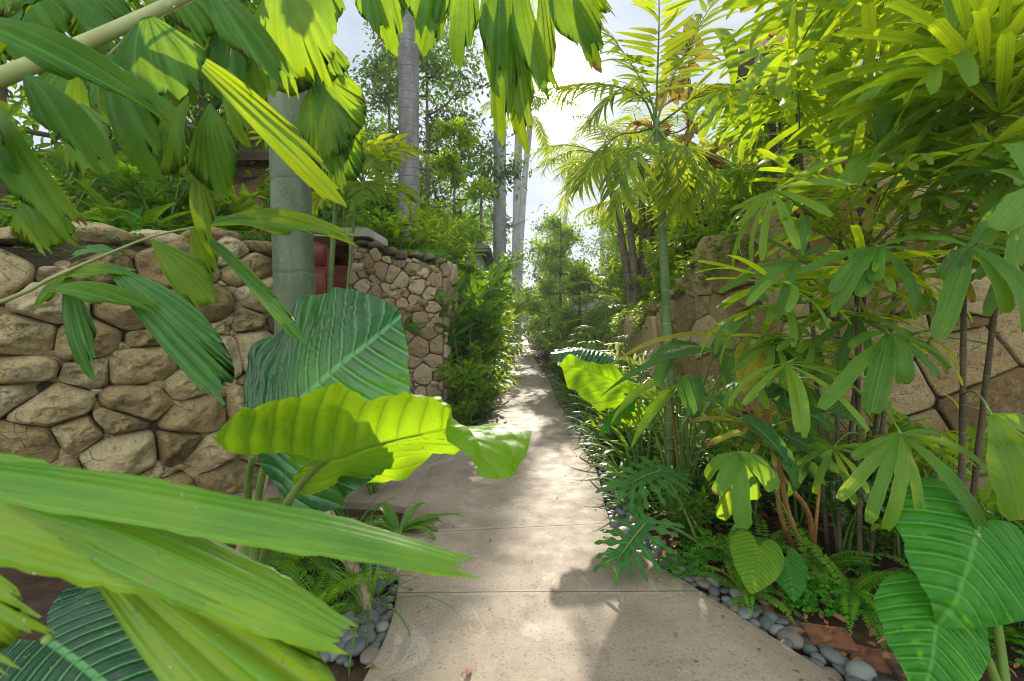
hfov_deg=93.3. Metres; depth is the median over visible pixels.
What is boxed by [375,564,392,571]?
pebble
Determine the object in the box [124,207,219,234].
fern
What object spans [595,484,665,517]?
spider plant
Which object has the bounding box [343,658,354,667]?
pebble
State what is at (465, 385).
shrub
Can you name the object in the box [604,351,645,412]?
shrub
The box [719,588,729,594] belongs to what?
pebble
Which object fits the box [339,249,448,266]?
ground cover
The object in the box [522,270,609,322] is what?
woodland
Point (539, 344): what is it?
shrub
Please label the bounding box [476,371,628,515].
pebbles
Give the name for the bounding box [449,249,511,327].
shrub
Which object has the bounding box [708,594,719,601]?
pebble
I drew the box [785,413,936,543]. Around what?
shrub
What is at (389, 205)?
shrub
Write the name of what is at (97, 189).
shrub
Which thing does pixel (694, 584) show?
pebble
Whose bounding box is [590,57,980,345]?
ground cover
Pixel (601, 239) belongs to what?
palm tree
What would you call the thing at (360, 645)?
pebble
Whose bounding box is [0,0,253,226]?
tree
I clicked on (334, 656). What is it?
pebble
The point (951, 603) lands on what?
elephant ear
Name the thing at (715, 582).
pebble
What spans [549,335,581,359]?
lady palm
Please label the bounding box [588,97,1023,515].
stone wall
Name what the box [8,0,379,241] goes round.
tree
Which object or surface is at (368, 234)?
lintel slab
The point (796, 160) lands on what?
palm
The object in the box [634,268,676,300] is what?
shrub
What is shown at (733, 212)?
shrub
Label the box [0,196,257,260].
ground cover
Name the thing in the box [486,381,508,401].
shrub
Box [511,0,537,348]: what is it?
palm tree
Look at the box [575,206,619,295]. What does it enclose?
tree
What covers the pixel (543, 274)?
tree
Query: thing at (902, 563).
fern
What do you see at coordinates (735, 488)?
lady palm
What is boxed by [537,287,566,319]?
shrub
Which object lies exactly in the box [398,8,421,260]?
palm tree
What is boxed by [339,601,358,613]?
pebble
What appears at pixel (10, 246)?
planted bank
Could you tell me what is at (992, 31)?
lady palm
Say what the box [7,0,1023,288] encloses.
sky
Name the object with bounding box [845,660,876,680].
pebble
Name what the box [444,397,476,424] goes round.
shrub
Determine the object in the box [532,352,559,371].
strap plant
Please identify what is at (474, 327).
shrub
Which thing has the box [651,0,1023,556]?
lady palm
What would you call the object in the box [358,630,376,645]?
pebble
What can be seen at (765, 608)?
paver
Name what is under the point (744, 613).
pebble
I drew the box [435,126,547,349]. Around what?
tree
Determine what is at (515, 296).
shrub
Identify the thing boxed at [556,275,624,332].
palm
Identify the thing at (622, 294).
shrub
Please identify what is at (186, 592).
fishtail palm
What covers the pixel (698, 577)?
pebble
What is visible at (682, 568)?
pebble
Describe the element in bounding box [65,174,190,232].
bromeliad
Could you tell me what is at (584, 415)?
spider plant
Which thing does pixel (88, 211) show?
fern
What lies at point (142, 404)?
stone wall
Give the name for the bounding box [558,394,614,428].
strap plant
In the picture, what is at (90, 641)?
elephant ear
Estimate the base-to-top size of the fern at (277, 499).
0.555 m
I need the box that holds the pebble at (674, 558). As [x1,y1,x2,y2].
[670,556,685,565]
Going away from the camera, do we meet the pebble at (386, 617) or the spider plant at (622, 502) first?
the pebble at (386, 617)
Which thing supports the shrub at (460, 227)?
on the raised bed
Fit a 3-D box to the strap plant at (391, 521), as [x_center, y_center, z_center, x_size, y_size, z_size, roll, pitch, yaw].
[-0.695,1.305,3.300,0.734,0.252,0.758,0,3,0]
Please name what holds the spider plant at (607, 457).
on the ground at (38, 594)
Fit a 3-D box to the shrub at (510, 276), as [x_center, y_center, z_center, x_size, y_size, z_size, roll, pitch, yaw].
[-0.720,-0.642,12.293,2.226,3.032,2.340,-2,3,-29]
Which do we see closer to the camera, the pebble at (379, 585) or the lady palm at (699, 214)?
the pebble at (379, 585)
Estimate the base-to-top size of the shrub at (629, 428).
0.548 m
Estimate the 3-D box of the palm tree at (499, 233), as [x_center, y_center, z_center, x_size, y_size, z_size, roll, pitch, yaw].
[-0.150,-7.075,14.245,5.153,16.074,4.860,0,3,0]
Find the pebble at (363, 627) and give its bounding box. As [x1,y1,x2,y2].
[357,622,374,631]
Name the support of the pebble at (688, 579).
on the ground at (38, 594)
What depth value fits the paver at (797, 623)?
2.38 m
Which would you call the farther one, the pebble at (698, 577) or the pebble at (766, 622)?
the pebble at (698, 577)
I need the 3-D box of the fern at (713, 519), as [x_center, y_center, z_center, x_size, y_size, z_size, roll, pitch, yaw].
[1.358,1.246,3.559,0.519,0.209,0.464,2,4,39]
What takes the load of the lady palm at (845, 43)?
on the hillside
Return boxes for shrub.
[0,100,126,211]
[32,143,51,151]
[37,148,142,215]
[86,145,212,229]
[170,183,266,236]
[252,167,370,221]
[318,194,383,227]
[338,196,422,248]
[358,176,433,248]
[363,482,379,494]
[365,211,442,260]
[393,202,445,230]
[400,217,466,267]
[409,263,514,406]
[420,198,462,267]
[422,208,473,264]
[430,213,486,275]
[433,340,499,426]
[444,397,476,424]
[448,203,480,262]
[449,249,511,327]
[456,253,526,354]
[456,297,511,406]
[458,261,517,308]
[462,393,502,424]
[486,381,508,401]
[489,309,519,339]
[493,308,521,354]
[498,304,516,349]
[499,326,515,350]
[506,298,525,329]
[507,289,521,308]
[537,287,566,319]
[537,334,562,364]
[541,331,570,358]
[555,299,569,312]
[588,405,647,450]
[596,248,638,309]
[602,248,638,303]
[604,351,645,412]
[608,369,682,467]
[609,343,677,440]
[611,281,625,306]
[617,423,661,459]
[623,272,659,307]
[624,227,672,280]
[625,373,748,497]
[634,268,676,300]
[639,457,676,496]
[640,234,687,295]
[642,413,735,460]
[643,420,731,487]
[645,375,683,419]
[651,254,681,287]
[653,485,716,544]
[657,437,769,496]
[668,190,735,259]
[690,471,762,526]
[695,216,737,236]
[697,380,827,524]
[715,182,772,221]
[715,457,786,514]
[732,166,796,205]
[748,120,830,192]
[780,463,834,516]
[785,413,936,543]
[808,479,899,559]
[843,394,989,546]
[966,480,1023,534]
[1004,621,1023,647]
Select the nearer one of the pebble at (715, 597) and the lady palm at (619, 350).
the pebble at (715, 597)
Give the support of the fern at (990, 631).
on the ground at (38, 594)
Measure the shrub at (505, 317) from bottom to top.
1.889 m
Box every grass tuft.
[0,203,76,226]
[229,510,402,601]
[282,480,403,561]
[295,505,458,676]
[302,556,395,613]
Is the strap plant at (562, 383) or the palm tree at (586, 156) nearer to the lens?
the strap plant at (562, 383)
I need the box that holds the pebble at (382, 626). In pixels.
[375,621,389,633]
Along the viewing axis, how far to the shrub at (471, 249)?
10.88 m
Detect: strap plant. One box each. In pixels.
[363,502,463,539]
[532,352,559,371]
[544,357,565,383]
[544,374,571,391]
[545,379,585,409]
[552,383,595,419]
[553,410,608,445]
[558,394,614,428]
[568,416,661,476]
[571,426,628,461]
[578,442,675,515]
[585,439,626,465]
[592,429,694,492]
[634,487,720,535]
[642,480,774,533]
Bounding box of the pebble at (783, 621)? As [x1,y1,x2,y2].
[775,618,788,625]
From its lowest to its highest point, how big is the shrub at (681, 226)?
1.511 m
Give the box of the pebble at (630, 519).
[628,517,635,523]
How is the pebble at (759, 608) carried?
on the paver at (765, 608)
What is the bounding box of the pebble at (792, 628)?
[786,626,797,632]
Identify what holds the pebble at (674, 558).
on the ground at (38, 594)
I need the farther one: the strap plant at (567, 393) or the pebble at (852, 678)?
the strap plant at (567, 393)
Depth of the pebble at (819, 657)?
2.11 m
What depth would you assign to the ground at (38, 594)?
2.77 m
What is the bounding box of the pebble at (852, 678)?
[845,676,860,680]
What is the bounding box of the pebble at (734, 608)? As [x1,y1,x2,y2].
[729,605,739,613]
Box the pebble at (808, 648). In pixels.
[801,643,818,654]
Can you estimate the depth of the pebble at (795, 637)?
2.23 m
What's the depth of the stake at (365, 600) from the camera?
2.56 m
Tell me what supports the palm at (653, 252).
on the hillside
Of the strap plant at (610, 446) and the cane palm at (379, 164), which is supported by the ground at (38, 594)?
the strap plant at (610, 446)
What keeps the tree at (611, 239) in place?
on the hillside
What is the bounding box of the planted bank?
[0,221,143,247]
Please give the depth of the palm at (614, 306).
10.38 m
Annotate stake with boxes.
[235,474,269,553]
[325,510,380,633]
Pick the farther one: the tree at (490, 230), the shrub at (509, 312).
the tree at (490, 230)
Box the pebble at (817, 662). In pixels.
[808,657,824,667]
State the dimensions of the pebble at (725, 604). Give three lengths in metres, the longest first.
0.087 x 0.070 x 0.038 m
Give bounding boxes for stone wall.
[0,222,273,494]
[348,237,459,417]
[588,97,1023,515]
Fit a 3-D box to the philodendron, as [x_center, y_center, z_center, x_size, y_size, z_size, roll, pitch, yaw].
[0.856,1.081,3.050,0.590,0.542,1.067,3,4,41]
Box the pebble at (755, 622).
[747,618,760,627]
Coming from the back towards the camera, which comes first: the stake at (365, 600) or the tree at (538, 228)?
the tree at (538, 228)
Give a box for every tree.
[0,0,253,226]
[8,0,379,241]
[35,1,227,121]
[127,0,616,496]
[245,76,374,221]
[345,15,539,287]
[352,21,490,226]
[373,148,489,234]
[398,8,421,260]
[420,116,498,281]
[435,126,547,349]
[472,70,580,342]
[472,200,532,281]
[473,212,525,340]
[493,126,508,364]
[509,213,587,343]
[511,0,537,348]
[516,204,589,359]
[516,215,591,337]
[522,216,568,321]
[528,135,599,225]
[531,83,707,315]
[532,254,587,299]
[536,0,767,516]
[551,258,609,362]
[574,148,622,292]
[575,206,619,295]
[584,186,646,317]
[587,226,627,292]
[589,173,668,292]
[622,134,726,279]
[625,16,735,272]
[702,118,783,198]
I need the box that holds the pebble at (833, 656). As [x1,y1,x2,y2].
[820,647,845,666]
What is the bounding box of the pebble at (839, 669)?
[832,664,845,676]
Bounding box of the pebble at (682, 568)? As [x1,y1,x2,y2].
[671,565,685,574]
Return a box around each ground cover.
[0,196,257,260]
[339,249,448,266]
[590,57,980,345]
[656,534,1023,667]
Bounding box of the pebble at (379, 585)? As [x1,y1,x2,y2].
[369,580,385,596]
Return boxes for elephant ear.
[0,586,158,680]
[214,287,531,564]
[551,347,663,435]
[730,530,807,601]
[874,477,1023,680]
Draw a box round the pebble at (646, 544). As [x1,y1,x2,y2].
[637,541,649,549]
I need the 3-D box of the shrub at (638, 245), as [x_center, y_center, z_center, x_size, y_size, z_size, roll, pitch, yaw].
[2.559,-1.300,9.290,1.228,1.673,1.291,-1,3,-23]
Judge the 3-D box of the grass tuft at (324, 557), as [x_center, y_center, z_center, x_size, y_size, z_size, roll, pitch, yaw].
[-1.121,1.215,2.831,0.977,0.593,0.941,-2,3,-29]
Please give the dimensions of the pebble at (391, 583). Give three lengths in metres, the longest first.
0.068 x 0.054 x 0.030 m
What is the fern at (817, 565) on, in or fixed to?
on the ground at (38, 594)
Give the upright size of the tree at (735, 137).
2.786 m
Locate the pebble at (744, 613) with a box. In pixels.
[737,607,752,619]
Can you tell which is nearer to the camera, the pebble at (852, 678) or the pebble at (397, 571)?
the pebble at (852, 678)
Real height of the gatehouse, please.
3.103 m
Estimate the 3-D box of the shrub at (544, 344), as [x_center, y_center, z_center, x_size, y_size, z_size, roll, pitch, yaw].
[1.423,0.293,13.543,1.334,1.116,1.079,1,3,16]
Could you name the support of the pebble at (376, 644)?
on the ground at (38, 594)
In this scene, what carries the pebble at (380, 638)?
on the ground at (38, 594)
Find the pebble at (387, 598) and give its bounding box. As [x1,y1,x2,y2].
[383,596,394,603]
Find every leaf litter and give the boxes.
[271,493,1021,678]
[392,390,834,680]
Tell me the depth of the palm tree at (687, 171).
3.52 m
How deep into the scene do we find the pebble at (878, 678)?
1.96 m
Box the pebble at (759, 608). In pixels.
[751,604,764,614]
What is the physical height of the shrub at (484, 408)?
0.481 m
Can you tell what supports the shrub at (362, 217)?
on the raised bed
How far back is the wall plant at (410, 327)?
6.26 m
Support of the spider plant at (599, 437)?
on the ground at (38, 594)
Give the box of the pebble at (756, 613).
[751,609,759,618]
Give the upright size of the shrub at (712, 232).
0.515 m
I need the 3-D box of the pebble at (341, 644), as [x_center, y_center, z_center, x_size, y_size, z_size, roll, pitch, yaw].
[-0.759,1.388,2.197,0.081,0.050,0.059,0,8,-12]
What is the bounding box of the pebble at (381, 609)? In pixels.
[371,598,388,615]
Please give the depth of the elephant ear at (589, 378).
3.95 m
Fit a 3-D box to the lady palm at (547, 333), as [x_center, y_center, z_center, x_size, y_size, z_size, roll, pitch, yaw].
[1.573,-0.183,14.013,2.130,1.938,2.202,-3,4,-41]
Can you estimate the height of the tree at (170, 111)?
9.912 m
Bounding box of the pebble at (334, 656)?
[329,644,340,661]
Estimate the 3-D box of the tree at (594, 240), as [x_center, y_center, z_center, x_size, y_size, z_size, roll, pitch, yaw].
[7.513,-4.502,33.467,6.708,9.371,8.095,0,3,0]
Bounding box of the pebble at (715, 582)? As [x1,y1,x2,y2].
[706,577,720,588]
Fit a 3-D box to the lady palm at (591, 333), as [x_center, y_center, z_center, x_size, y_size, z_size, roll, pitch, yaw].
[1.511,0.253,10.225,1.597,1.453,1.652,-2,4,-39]
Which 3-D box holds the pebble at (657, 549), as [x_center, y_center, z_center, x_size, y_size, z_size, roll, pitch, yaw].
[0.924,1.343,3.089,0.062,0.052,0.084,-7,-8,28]
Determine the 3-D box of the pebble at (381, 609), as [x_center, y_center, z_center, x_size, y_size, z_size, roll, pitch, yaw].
[-0.684,1.367,2.466,0.106,0.066,0.114,-5,14,-18]
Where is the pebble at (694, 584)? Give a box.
[688,582,697,587]
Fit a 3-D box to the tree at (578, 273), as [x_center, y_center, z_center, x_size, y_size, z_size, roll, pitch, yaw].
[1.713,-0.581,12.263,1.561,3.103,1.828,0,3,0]
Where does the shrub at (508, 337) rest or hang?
on the ground at (38, 594)
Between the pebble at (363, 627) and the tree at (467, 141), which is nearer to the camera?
the pebble at (363, 627)
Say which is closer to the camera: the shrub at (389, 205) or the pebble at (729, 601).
the pebble at (729, 601)
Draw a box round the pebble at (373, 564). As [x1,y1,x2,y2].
[362,562,376,566]
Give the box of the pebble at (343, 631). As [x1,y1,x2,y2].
[340,629,348,636]
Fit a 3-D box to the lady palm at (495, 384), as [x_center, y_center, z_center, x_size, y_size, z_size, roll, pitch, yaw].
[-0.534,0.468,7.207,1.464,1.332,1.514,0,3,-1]
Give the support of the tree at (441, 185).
on the ground at (38, 594)
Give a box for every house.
[36,123,364,240]
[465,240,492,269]
[726,3,1020,127]
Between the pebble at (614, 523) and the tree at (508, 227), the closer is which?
the pebble at (614, 523)
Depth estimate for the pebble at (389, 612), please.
2.45 m
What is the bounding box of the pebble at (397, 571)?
[388,568,400,582]
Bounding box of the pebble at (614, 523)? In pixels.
[609,519,620,527]
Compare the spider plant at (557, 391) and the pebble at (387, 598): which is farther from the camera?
the spider plant at (557, 391)
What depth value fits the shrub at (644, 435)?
4.36 m
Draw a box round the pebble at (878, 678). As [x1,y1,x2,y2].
[872,676,893,680]
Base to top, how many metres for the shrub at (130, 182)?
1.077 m
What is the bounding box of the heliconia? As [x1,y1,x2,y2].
[600,319,744,497]
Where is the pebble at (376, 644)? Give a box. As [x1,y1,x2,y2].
[368,641,380,648]
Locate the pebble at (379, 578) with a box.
[371,573,387,583]
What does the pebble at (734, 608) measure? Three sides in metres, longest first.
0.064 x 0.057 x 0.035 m
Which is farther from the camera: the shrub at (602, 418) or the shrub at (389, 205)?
the shrub at (389, 205)
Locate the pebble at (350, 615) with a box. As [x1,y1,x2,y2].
[341,611,355,627]
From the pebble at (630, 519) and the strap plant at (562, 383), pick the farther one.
the strap plant at (562, 383)
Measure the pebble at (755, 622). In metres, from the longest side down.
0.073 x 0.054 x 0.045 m
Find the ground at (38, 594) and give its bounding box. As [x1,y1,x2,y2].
[0,330,1023,680]
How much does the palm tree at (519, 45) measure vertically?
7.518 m
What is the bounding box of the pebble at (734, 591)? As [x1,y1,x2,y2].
[729,586,743,601]
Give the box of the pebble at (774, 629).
[769,624,785,636]
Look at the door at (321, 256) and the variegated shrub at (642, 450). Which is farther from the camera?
the door at (321, 256)
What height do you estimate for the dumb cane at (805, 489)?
0.746 m
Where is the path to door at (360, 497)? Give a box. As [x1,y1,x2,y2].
[232,453,444,512]
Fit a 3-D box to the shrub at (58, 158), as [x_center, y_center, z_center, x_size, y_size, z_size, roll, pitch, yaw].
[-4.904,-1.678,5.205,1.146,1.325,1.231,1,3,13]
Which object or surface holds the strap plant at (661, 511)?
on the ground at (38, 594)
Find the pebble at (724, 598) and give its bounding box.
[721,596,732,601]
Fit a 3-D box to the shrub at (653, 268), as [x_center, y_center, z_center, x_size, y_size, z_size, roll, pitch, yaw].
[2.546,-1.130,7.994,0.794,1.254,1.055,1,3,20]
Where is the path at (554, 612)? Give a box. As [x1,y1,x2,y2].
[363,331,838,680]
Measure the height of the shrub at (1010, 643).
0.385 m
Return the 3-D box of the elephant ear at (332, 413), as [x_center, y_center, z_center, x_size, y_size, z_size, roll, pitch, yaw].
[-0.823,0.597,1.904,1.826,1.650,0.795,1,3,26]
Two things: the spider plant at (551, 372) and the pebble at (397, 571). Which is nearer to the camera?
the pebble at (397, 571)
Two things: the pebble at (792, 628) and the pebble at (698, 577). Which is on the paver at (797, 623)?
the pebble at (792, 628)
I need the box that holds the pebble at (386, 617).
[380,614,391,622]
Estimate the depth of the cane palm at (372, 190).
5.41 m
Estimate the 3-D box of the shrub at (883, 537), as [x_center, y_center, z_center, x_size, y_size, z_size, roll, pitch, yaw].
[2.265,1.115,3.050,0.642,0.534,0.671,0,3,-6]
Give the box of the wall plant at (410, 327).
[401,316,427,343]
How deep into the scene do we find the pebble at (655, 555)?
3.02 m
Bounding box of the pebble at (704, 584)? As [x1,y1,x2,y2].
[696,579,713,589]
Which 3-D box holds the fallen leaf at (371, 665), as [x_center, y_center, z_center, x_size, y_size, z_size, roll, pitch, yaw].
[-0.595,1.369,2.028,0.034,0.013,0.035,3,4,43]
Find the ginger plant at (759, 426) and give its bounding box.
[702,338,871,560]
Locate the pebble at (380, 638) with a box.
[375,633,385,644]
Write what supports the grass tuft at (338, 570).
on the ground at (38, 594)
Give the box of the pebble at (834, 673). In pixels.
[821,666,843,680]
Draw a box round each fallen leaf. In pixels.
[365,663,374,667]
[465,668,471,674]
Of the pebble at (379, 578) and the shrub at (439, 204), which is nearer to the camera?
the pebble at (379, 578)
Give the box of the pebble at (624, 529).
[619,526,629,531]
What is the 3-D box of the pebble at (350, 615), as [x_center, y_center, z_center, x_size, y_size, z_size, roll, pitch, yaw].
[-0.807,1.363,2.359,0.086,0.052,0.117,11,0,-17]
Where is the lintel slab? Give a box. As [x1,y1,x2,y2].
[313,228,387,246]
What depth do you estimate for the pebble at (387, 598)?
2.55 m
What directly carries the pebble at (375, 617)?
on the ground at (38, 594)
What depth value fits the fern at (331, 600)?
2.49 m
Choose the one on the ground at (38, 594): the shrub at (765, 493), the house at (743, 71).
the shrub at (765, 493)
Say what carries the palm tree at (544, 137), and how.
on the ground at (38, 594)
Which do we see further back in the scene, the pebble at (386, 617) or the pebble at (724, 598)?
the pebble at (724, 598)
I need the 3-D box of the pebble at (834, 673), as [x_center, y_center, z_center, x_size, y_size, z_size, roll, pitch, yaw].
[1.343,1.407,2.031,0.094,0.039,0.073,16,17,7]
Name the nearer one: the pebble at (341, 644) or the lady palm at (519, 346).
the pebble at (341, 644)
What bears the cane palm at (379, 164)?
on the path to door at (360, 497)
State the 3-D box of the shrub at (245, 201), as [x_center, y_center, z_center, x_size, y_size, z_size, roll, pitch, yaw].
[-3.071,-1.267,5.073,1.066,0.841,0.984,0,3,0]
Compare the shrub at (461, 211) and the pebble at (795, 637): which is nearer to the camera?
the pebble at (795, 637)
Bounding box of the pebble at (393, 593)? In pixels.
[387,587,396,598]
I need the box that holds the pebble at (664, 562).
[659,560,672,569]
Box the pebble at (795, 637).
[776,628,804,649]
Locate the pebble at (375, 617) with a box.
[359,609,380,625]
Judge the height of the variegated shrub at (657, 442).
1.131 m
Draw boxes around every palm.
[0,0,480,680]
[249,130,432,292]
[265,135,432,288]
[451,327,524,406]
[487,344,521,388]
[497,343,523,377]
[502,318,538,357]
[523,298,568,348]
[530,332,544,352]
[532,301,581,354]
[546,318,603,365]
[548,309,596,332]
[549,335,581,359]
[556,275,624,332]
[556,325,615,362]
[572,291,625,325]
[597,335,640,377]
[638,161,765,257]
[638,175,791,271]
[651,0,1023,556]
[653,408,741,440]
[674,71,786,209]
[688,13,863,206]
[688,38,878,188]
[690,123,990,575]
[704,451,788,528]
[737,126,850,166]
[754,2,881,100]
[812,0,1023,221]
[875,63,1023,522]
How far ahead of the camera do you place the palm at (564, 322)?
13.97 m
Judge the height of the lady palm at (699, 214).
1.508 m
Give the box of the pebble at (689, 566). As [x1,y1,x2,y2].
[684,564,695,570]
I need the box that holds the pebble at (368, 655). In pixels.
[360,646,379,664]
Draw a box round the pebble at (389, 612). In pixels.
[386,610,393,615]
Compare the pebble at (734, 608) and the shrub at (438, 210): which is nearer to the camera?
the pebble at (734, 608)
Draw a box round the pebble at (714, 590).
[708,585,719,595]
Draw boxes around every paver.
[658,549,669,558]
[738,602,774,619]
[775,613,807,638]
[800,622,858,655]
[850,644,896,679]
[886,659,907,680]
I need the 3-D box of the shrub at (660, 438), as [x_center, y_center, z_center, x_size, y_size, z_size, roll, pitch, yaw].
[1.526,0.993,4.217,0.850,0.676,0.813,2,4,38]
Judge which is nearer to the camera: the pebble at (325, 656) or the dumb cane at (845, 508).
the pebble at (325, 656)
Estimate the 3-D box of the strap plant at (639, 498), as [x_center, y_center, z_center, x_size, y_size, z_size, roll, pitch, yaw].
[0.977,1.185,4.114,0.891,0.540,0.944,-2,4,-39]
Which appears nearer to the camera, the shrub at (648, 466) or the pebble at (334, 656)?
the pebble at (334, 656)
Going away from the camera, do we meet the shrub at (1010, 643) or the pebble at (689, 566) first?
the shrub at (1010, 643)
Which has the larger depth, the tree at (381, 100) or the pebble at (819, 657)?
the tree at (381, 100)
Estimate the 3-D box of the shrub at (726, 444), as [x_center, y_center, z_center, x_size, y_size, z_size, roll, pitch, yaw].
[1.742,0.781,3.546,0.978,1.082,0.805,2,3,30]
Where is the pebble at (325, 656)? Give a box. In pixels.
[317,651,330,662]
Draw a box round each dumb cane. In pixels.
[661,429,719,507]
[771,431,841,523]
[805,434,889,551]
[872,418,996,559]
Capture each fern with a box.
[0,167,140,221]
[0,210,14,226]
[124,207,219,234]
[259,548,338,580]
[267,497,281,554]
[268,559,406,613]
[312,584,346,653]
[679,522,760,579]
[688,506,729,531]
[690,565,807,624]
[716,514,790,553]
[756,503,881,614]
[787,530,913,650]
[864,541,917,577]
[987,624,1023,645]
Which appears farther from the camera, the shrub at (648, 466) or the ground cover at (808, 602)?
the shrub at (648, 466)
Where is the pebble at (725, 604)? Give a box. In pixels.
[720,602,729,608]
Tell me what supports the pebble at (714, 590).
on the ground at (38, 594)
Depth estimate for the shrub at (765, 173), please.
7.12 m
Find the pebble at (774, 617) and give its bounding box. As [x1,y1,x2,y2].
[763,611,778,623]
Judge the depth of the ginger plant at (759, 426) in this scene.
2.46 m
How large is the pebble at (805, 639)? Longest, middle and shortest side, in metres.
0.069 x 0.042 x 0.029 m
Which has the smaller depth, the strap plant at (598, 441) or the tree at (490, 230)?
the strap plant at (598, 441)
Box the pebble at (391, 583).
[386,578,393,585]
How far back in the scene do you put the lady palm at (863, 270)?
2.19 m
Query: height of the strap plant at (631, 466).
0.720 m
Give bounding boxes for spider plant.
[539,363,560,378]
[545,387,573,400]
[563,398,603,424]
[575,415,627,445]
[585,445,638,483]
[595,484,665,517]
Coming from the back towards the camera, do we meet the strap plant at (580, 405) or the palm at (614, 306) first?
the palm at (614, 306)
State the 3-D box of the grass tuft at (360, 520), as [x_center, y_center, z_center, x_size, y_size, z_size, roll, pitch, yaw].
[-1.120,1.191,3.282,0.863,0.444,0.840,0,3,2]
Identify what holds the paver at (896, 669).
on the ground at (38, 594)
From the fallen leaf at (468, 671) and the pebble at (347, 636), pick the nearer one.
the fallen leaf at (468, 671)
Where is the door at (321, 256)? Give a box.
[314,241,363,294]
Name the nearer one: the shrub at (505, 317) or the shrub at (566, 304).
the shrub at (505, 317)
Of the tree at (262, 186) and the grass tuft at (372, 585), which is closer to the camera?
the grass tuft at (372, 585)
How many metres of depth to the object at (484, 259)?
15.39 m
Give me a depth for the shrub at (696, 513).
3.23 m
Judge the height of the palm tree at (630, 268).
4.692 m
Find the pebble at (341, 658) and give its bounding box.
[336,654,349,664]
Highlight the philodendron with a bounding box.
[592,455,709,585]
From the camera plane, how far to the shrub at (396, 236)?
7.42 m
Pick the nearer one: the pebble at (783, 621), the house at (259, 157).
the pebble at (783, 621)
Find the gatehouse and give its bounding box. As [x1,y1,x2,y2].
[569,273,616,320]
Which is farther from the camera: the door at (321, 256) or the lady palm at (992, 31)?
the door at (321, 256)
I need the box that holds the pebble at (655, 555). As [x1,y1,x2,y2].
[653,551,658,558]
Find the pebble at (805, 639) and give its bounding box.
[802,637,812,643]
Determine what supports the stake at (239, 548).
on the ground at (38, 594)
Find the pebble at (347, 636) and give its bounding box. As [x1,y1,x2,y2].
[340,631,358,640]
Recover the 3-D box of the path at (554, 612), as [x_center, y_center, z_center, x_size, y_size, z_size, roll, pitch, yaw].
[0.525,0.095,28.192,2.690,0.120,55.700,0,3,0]
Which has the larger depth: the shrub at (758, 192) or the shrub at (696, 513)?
the shrub at (758, 192)
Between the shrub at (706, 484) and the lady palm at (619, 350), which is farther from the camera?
the lady palm at (619, 350)
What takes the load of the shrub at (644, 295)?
on the hillside
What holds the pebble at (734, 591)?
on the ground at (38, 594)
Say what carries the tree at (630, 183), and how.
on the ground at (38, 594)
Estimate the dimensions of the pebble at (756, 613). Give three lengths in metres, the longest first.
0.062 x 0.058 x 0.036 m
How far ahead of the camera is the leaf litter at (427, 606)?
2.54 m
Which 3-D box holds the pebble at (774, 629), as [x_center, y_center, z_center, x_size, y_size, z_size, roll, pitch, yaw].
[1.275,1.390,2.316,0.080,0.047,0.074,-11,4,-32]
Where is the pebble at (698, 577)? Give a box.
[694,576,705,581]
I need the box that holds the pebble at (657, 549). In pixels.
[652,546,661,553]
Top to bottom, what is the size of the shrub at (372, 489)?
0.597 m
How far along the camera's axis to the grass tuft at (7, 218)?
3.36 m
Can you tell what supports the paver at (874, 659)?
on the ground at (38, 594)
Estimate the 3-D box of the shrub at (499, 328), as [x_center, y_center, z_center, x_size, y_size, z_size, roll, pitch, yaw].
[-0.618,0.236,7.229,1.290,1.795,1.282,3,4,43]
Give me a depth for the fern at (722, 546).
3.00 m
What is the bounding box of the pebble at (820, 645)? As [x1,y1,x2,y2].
[818,643,831,649]
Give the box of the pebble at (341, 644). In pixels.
[337,639,345,649]
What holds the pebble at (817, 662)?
on the ground at (38, 594)
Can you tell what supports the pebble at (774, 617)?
on the paver at (765, 608)
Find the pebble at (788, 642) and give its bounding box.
[780,638,793,648]
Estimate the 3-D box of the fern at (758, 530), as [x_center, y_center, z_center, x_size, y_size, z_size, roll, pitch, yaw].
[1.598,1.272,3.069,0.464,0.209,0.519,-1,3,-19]
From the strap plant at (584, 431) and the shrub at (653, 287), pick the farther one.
the shrub at (653, 287)
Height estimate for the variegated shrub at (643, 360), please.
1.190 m
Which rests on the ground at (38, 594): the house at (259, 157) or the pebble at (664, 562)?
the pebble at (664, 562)
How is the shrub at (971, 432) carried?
on the ground at (38, 594)
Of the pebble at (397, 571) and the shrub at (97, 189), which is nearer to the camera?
the pebble at (397, 571)
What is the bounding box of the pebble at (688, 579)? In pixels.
[682,575,694,582]
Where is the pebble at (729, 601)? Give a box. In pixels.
[724,599,737,605]
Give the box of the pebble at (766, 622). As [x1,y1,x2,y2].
[758,616,774,631]
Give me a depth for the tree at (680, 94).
6.43 m
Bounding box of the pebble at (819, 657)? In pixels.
[810,652,826,664]
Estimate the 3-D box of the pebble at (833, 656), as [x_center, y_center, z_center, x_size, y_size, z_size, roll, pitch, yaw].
[1.415,1.385,2.117,0.115,0.051,0.091,20,5,36]
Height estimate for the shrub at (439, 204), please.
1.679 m
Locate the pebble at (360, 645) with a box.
[343,637,368,656]
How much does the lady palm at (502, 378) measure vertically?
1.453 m
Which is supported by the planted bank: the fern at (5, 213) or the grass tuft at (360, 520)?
the fern at (5, 213)
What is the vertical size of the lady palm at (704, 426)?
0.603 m
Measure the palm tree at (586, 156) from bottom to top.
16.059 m

